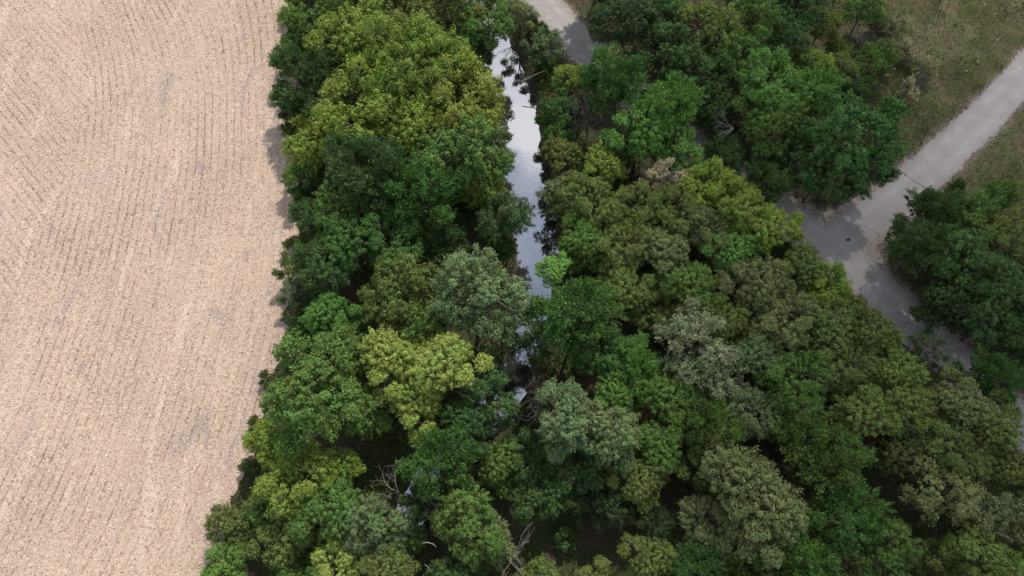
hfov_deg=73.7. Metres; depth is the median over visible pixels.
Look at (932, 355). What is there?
dead tree
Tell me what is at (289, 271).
broadleaf tree
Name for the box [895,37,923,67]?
shrub
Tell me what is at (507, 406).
broadleaf tree
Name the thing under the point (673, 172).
dead tree
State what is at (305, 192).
shrub
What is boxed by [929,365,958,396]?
broadleaf tree
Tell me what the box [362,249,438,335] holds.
broadleaf tree
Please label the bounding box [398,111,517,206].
broadleaf tree
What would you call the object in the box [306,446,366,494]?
broadleaf tree
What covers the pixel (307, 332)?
broadleaf tree
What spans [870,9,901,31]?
shrub
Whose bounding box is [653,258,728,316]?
broadleaf tree
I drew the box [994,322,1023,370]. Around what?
broadleaf tree
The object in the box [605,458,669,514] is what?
broadleaf tree
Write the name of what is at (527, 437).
broadleaf tree
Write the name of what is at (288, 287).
broadleaf tree
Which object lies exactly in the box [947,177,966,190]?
shrub
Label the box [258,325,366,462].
broadleaf tree
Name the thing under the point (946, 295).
broadleaf tree
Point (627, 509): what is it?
broadleaf tree
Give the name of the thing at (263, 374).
shrub
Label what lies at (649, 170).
broadleaf tree
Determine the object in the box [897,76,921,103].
shrub
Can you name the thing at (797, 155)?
broadleaf tree
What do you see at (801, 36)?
broadleaf tree
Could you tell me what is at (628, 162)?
broadleaf tree
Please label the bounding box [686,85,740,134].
broadleaf tree
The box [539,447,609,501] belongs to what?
broadleaf tree
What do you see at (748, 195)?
broadleaf tree
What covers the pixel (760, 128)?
broadleaf tree
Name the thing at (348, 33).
broadleaf tree
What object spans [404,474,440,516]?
broadleaf tree
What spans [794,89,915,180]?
broadleaf tree
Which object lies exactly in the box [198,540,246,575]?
broadleaf tree
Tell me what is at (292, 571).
broadleaf tree
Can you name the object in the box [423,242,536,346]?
broadleaf tree
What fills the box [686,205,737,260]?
broadleaf tree
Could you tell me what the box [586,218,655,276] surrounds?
broadleaf tree
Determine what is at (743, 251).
broadleaf tree
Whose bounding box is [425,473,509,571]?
broadleaf tree
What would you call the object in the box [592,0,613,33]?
broadleaf tree
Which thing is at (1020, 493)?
broadleaf tree
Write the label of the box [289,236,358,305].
broadleaf tree
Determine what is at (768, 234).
broadleaf tree
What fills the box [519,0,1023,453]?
gravel road
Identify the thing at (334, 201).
broadleaf tree
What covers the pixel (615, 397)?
broadleaf tree
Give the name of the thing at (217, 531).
dead tree
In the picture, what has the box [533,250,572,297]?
broadleaf tree
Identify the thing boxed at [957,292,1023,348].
broadleaf tree
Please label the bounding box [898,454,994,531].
broadleaf tree
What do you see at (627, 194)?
broadleaf tree
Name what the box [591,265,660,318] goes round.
broadleaf tree
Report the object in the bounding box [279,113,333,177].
broadleaf tree
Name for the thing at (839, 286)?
broadleaf tree
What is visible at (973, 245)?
broadleaf tree
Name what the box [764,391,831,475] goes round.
broadleaf tree
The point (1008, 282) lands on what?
broadleaf tree
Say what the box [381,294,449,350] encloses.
broadleaf tree
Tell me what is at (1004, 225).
broadleaf tree
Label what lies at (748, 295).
broadleaf tree
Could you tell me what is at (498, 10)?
broadleaf tree
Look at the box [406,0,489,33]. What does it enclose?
broadleaf tree
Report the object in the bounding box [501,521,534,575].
dead tree
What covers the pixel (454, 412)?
broadleaf tree
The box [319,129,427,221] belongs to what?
broadleaf tree
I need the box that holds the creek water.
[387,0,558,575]
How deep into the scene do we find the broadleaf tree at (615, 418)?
50.47 m
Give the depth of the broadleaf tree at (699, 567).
48.91 m
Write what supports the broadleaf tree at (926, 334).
on the ground at (587, 534)
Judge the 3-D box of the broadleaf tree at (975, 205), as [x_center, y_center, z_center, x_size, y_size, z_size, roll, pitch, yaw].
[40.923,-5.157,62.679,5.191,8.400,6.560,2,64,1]
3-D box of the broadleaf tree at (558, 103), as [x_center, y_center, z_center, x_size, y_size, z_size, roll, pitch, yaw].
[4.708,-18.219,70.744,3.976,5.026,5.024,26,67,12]
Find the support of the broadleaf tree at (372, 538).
on the ground at (587, 534)
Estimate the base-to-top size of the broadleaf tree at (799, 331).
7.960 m
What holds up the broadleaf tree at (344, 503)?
on the ground at (587, 534)
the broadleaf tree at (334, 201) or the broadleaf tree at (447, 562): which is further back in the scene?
the broadleaf tree at (334, 201)
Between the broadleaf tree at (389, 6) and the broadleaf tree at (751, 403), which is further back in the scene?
the broadleaf tree at (389, 6)
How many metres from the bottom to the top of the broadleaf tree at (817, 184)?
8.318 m
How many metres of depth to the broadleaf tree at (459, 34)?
70.87 m
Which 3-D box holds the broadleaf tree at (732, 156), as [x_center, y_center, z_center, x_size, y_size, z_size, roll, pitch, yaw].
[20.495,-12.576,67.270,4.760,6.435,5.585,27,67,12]
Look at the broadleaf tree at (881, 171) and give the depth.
62.54 m
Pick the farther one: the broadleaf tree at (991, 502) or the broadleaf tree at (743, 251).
the broadleaf tree at (743, 251)
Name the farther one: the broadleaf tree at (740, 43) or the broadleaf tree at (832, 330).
the broadleaf tree at (740, 43)
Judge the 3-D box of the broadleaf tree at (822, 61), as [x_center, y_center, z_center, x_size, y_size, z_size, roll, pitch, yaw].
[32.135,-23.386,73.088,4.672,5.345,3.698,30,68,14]
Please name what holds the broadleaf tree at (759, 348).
on the ground at (587, 534)
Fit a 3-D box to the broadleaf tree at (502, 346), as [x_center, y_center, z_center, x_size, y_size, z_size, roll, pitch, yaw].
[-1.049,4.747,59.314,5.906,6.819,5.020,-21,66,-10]
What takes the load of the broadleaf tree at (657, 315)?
on the ground at (587, 534)
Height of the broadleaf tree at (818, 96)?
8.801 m
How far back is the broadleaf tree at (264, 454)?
54.18 m
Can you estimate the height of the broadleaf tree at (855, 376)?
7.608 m
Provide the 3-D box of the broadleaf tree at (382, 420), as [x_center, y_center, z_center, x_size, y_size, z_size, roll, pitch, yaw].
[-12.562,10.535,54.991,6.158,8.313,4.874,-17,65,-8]
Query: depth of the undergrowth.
59.41 m
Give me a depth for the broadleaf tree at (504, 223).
60.56 m
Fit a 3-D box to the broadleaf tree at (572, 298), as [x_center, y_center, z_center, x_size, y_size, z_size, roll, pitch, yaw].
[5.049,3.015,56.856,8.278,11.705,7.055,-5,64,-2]
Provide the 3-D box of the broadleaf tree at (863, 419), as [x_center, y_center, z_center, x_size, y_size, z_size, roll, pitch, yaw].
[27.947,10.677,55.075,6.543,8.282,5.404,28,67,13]
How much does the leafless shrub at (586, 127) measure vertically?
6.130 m
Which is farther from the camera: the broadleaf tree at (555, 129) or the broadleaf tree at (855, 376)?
the broadleaf tree at (555, 129)
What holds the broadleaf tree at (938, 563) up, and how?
on the ground at (587, 534)
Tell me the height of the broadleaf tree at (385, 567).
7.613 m
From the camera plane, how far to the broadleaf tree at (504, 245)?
62.30 m
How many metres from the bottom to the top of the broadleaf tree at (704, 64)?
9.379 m
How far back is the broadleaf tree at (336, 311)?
57.06 m
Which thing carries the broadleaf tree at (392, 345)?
on the ground at (587, 534)
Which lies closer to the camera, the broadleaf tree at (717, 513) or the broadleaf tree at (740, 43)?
the broadleaf tree at (717, 513)
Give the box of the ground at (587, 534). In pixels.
[213,0,1023,575]
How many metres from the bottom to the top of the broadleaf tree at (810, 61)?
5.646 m
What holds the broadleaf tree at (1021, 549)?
on the ground at (587, 534)
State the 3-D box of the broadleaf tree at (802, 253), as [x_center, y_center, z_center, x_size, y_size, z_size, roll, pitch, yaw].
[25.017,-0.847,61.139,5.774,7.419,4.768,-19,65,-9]
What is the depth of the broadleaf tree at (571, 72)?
71.08 m
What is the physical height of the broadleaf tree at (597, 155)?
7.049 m
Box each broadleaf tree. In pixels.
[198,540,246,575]
[203,503,250,546]
[239,513,326,575]
[240,418,293,475]
[240,474,290,534]
[249,440,340,523]
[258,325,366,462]
[266,40,351,120]
[267,22,327,81]
[269,242,312,284]
[270,548,333,575]
[273,0,360,51]
[274,272,312,305]
[277,92,314,127]
[278,156,328,198]
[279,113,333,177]
[279,289,321,330]
[282,317,318,360]
[284,471,371,547]
[286,196,323,241]
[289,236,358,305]
[296,291,361,335]
[298,0,406,72]
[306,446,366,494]
[307,51,412,157]
[310,207,391,274]
[310,534,360,575]
[312,178,368,240]
[312,320,368,388]
[313,381,395,442]
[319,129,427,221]
[321,0,406,13]
[337,492,415,557]
[346,547,420,575]
[349,8,477,118]
[350,283,391,339]
[357,322,426,403]
[359,158,463,238]
[359,205,427,279]
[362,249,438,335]
[367,91,448,162]
[370,0,446,46]
[380,494,428,562]
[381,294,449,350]
[384,378,449,445]
[392,418,482,502]
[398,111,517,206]
[398,327,495,400]
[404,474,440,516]
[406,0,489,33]
[413,205,470,266]
[415,46,510,159]
[422,545,491,575]
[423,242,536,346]
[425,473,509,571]
[437,27,489,70]
[439,395,497,463]
[454,352,522,435]
[455,0,517,52]
[457,164,509,211]
[463,435,529,498]
[464,317,535,367]
[465,509,519,569]
[471,37,495,72]
[472,190,536,244]
[477,234,519,271]
[483,139,517,175]
[484,122,513,148]
[501,425,552,490]
[505,0,540,39]
[505,470,573,526]
[514,320,555,368]
[515,552,562,575]
[519,25,566,66]
[524,274,628,358]
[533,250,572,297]
[533,375,598,464]
[534,86,578,127]
[534,171,583,219]
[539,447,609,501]
[540,134,586,185]
[541,122,576,144]
[550,62,590,96]
[554,169,627,235]
[557,216,607,274]
[561,479,596,528]
[563,317,630,383]
[565,399,645,474]
[572,553,619,575]
[577,42,652,129]
[583,139,627,187]
[585,0,661,59]
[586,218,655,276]
[590,472,637,532]
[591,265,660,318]
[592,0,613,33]
[593,369,640,418]
[594,126,638,169]
[596,93,677,170]
[601,178,667,235]
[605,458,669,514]
[608,329,666,400]
[616,532,681,575]
[621,283,688,335]
[622,409,684,483]
[625,0,694,51]
[628,70,710,154]
[630,17,690,81]
[634,368,705,440]
[635,498,680,548]
[637,226,690,290]
[638,156,690,202]
[645,181,708,242]
[649,293,741,385]
[652,122,704,181]
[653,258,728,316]
[660,385,749,455]
[661,37,735,96]
[667,536,726,575]
[670,0,748,73]
[673,155,737,210]
[674,442,733,503]
[677,493,742,561]
[681,336,750,406]
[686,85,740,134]
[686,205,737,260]
[694,301,754,345]
[695,433,778,540]
[700,229,762,284]
[701,129,748,181]
[703,23,774,94]
[713,173,765,234]
[714,253,795,323]
[715,543,779,575]
[718,329,786,377]
[720,381,783,440]
[725,0,785,37]
[731,44,803,130]
[732,88,810,159]
[733,460,813,570]
[734,154,794,206]
[736,202,806,257]
[746,287,819,353]
[751,349,836,409]
[759,239,799,266]
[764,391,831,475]
[766,8,811,74]
[766,130,822,189]
[771,0,829,46]
[773,526,850,575]
[777,41,820,74]
[781,238,828,292]
[786,64,847,120]
[787,293,855,360]
[793,49,836,83]
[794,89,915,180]
[795,147,863,203]
[795,423,878,515]
[796,9,845,49]
[801,260,853,312]
[803,341,882,397]
[806,472,896,558]
[821,382,911,441]
[830,49,861,84]
[832,291,873,326]
[835,149,901,204]
[839,0,887,32]
[847,302,906,362]
[849,516,923,575]
[863,425,941,489]
[867,340,931,400]
[872,381,943,447]
[881,214,958,277]
[891,185,967,227]
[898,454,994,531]
[906,327,951,369]
[908,266,980,336]
[909,416,996,484]
[913,536,975,575]
[919,364,994,441]
[925,226,1007,297]
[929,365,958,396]
[932,305,954,320]
[935,519,1023,575]
[936,187,1002,251]
[946,342,1023,405]
[946,386,1023,461]
[954,244,1023,332]
[955,490,1023,546]
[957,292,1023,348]
[963,204,1023,268]
[978,177,1023,213]
[980,437,1023,504]
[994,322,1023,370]
[1013,485,1023,516]
[1013,530,1023,569]
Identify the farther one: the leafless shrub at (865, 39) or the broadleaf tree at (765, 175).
the leafless shrub at (865, 39)
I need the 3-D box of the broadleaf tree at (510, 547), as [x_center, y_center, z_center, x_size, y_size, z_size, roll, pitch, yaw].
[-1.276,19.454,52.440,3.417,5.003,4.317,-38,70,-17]
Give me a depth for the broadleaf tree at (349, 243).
58.64 m
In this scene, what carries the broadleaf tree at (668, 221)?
on the ground at (587, 534)
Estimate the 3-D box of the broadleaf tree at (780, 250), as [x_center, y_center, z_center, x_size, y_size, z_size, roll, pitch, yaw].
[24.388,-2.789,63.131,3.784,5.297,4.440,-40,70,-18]
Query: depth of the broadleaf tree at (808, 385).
54.22 m
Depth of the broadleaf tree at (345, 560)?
49.30 m
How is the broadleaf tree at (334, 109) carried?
on the ground at (587, 534)
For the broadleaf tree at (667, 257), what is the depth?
58.89 m
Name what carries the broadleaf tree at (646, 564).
on the ground at (587, 534)
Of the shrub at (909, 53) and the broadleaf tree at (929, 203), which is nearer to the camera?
the broadleaf tree at (929, 203)
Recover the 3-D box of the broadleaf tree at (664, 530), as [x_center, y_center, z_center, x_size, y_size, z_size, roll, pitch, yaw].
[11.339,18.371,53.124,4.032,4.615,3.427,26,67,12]
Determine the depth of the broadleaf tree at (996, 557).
48.46 m
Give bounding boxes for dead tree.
[195,504,242,565]
[370,463,403,510]
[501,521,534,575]
[656,156,680,197]
[711,107,733,138]
[910,322,967,372]
[961,499,1013,541]
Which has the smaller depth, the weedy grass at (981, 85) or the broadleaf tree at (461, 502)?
the broadleaf tree at (461, 502)
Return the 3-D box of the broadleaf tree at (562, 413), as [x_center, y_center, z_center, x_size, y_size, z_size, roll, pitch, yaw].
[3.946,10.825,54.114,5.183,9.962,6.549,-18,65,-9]
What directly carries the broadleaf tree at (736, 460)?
on the ground at (587, 534)
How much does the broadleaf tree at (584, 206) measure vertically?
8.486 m
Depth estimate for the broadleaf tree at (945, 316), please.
60.60 m
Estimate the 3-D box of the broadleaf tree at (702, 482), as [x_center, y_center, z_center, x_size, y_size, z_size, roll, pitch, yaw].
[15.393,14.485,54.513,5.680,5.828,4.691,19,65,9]
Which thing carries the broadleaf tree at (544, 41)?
on the ground at (587, 534)
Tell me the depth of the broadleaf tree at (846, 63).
71.92 m
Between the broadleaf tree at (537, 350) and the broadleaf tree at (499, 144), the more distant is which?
the broadleaf tree at (499, 144)
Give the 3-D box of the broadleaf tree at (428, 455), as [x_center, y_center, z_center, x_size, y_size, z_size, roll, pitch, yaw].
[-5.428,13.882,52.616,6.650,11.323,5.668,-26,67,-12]
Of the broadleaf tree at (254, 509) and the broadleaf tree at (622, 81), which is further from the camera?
the broadleaf tree at (622, 81)
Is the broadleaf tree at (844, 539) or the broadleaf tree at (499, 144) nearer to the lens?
the broadleaf tree at (844, 539)
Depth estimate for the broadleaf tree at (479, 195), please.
64.13 m
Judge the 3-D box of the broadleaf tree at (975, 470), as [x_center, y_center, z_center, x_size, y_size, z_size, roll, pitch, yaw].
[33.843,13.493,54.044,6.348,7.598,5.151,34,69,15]
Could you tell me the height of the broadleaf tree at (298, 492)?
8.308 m
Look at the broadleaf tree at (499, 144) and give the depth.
66.74 m
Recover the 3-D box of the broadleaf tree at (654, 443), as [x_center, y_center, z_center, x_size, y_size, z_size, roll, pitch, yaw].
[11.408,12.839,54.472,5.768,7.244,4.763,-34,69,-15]
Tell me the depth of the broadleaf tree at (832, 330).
55.95 m
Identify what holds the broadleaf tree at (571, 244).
on the ground at (587, 534)
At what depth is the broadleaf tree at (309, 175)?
66.24 m
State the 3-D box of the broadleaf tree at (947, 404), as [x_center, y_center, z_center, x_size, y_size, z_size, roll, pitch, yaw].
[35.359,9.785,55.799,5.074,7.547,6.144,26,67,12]
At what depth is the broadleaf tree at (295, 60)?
66.94 m
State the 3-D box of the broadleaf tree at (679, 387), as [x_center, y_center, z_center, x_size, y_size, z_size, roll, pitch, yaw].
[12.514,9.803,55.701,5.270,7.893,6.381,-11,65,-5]
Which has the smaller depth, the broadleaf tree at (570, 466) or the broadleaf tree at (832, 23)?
the broadleaf tree at (570, 466)
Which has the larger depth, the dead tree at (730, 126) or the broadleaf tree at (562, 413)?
the dead tree at (730, 126)
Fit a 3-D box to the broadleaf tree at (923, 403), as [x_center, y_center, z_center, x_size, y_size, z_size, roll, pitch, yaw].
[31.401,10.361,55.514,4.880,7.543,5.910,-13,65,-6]
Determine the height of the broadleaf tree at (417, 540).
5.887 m
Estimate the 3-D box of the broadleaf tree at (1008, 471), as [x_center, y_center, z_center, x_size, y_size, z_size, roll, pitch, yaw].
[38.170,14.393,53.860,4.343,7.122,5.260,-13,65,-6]
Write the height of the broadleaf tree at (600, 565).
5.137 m
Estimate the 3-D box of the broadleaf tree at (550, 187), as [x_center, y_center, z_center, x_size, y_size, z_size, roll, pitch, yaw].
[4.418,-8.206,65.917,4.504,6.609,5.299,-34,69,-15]
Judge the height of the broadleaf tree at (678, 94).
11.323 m
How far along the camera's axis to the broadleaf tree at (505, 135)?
67.38 m
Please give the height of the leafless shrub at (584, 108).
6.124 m
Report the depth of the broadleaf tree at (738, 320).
56.73 m
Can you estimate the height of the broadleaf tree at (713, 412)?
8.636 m
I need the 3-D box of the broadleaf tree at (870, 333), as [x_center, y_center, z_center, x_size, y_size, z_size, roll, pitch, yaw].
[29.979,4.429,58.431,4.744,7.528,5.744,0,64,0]
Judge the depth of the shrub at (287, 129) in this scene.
70.18 m
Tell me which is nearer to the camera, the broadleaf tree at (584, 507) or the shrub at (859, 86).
the broadleaf tree at (584, 507)
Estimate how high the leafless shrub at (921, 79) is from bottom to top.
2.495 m
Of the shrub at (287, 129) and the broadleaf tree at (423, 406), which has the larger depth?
the shrub at (287, 129)
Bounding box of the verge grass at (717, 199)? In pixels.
[201,1,1022,566]
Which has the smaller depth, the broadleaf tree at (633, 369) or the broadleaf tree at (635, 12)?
the broadleaf tree at (633, 369)
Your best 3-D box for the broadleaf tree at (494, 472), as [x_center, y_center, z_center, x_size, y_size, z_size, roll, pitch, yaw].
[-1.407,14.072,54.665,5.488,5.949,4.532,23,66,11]
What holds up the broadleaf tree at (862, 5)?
on the ground at (587, 534)
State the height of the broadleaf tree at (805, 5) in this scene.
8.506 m
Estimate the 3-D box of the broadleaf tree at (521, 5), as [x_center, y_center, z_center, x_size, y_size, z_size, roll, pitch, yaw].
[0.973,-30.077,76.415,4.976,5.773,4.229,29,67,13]
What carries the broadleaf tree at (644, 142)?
on the ground at (587, 534)
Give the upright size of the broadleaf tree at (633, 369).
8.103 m
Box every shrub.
[237,454,259,472]
[246,413,266,438]
[257,369,276,391]
[278,121,309,137]
[280,235,303,249]
[293,185,313,205]
[518,366,551,423]
[523,13,549,39]
[530,55,558,73]
[551,524,578,553]
[562,93,619,148]
[567,85,595,121]
[822,37,856,59]
[840,70,873,101]
[846,21,875,45]
[854,37,901,84]
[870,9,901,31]
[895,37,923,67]
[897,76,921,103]
[910,54,941,80]
[913,71,931,86]
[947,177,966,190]
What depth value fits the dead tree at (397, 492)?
51.13 m
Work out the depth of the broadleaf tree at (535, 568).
50.55 m
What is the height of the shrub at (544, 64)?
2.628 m
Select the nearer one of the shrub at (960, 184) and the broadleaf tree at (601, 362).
the broadleaf tree at (601, 362)
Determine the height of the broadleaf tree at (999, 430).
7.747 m
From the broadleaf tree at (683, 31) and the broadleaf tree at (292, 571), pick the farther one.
the broadleaf tree at (683, 31)
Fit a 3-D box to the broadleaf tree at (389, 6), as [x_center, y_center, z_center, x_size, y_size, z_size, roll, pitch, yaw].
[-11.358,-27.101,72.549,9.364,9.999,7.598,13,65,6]
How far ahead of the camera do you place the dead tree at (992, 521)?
50.34 m
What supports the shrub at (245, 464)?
on the ground at (587, 534)
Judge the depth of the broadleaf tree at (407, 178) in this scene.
59.41 m
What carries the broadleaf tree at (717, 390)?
on the ground at (587, 534)
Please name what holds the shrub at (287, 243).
on the stubble field
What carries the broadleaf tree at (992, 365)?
on the ground at (587, 534)
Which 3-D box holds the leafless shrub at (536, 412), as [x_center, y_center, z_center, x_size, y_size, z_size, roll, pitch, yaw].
[2.339,9.678,55.463,3.421,7.964,4.372,19,66,9]
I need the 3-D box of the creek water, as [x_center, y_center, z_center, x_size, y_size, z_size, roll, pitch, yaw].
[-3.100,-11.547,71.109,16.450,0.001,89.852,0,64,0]
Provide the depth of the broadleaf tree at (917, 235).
59.16 m
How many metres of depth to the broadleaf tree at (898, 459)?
52.88 m
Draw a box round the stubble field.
[0,0,301,575]
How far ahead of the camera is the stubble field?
65.22 m
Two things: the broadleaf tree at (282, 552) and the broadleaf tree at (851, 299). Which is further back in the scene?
the broadleaf tree at (851, 299)
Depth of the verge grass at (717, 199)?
68.16 m
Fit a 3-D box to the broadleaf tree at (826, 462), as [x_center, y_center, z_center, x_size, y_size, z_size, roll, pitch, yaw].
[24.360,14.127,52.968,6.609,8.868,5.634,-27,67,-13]
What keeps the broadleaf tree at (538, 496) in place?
on the ground at (587, 534)
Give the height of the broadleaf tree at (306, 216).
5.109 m
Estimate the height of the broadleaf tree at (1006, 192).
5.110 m
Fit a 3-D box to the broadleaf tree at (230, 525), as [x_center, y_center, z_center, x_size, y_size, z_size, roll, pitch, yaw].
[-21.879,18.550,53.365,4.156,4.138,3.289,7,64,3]
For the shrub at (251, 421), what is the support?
on the stubble field
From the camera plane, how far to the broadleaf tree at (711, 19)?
68.74 m
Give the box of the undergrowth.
[218,0,1023,575]
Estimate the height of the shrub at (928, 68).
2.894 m
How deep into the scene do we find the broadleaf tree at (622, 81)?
64.34 m
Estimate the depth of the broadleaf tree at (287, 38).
71.99 m
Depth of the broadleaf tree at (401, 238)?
59.41 m
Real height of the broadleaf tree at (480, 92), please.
12.196 m
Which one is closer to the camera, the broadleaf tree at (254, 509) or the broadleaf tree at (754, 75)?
the broadleaf tree at (254, 509)
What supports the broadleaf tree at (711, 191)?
on the ground at (587, 534)
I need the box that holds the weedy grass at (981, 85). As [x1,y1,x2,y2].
[862,0,1023,221]
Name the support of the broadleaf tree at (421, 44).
on the ground at (587, 534)
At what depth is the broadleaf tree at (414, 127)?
62.28 m
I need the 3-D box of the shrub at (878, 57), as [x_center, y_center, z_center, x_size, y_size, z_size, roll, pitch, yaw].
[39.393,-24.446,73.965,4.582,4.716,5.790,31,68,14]
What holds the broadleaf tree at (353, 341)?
on the ground at (587, 534)
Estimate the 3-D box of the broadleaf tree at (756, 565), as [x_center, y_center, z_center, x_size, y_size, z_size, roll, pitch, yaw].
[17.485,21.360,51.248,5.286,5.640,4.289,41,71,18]
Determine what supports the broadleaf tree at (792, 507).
on the ground at (587, 534)
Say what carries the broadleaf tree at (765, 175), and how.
on the ground at (587, 534)
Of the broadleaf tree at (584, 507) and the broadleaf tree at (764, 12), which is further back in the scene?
the broadleaf tree at (764, 12)
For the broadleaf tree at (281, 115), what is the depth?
69.74 m
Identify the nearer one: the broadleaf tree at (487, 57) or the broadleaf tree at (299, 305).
the broadleaf tree at (299, 305)
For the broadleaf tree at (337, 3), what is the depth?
70.67 m
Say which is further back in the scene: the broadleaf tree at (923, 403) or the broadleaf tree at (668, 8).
the broadleaf tree at (668, 8)
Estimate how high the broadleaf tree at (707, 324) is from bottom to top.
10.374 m
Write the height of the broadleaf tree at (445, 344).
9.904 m
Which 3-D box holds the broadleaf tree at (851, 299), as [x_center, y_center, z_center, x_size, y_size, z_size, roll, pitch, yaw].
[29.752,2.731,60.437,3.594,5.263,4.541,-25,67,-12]
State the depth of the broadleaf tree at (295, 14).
71.93 m
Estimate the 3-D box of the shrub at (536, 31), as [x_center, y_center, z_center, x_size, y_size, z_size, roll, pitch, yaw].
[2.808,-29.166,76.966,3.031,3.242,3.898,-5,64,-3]
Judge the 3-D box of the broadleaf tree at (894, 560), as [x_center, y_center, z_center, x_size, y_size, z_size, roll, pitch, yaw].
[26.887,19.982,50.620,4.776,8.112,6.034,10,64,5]
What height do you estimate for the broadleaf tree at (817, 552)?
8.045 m
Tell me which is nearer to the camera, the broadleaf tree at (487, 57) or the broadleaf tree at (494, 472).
the broadleaf tree at (494, 472)
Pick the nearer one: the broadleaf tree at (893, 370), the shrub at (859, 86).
the broadleaf tree at (893, 370)
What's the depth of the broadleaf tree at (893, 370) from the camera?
54.51 m
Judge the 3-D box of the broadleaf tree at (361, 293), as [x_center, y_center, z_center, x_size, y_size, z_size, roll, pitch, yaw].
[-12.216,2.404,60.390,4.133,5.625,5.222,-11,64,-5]
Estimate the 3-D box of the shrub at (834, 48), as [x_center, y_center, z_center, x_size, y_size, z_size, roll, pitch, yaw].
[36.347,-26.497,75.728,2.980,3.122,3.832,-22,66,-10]
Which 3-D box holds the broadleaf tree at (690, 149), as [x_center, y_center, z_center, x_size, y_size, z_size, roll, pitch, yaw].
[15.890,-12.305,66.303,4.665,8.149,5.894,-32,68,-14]
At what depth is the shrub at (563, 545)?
53.44 m
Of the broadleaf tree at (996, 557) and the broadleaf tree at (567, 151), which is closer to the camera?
the broadleaf tree at (996, 557)
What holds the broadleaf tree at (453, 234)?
on the ground at (587, 534)

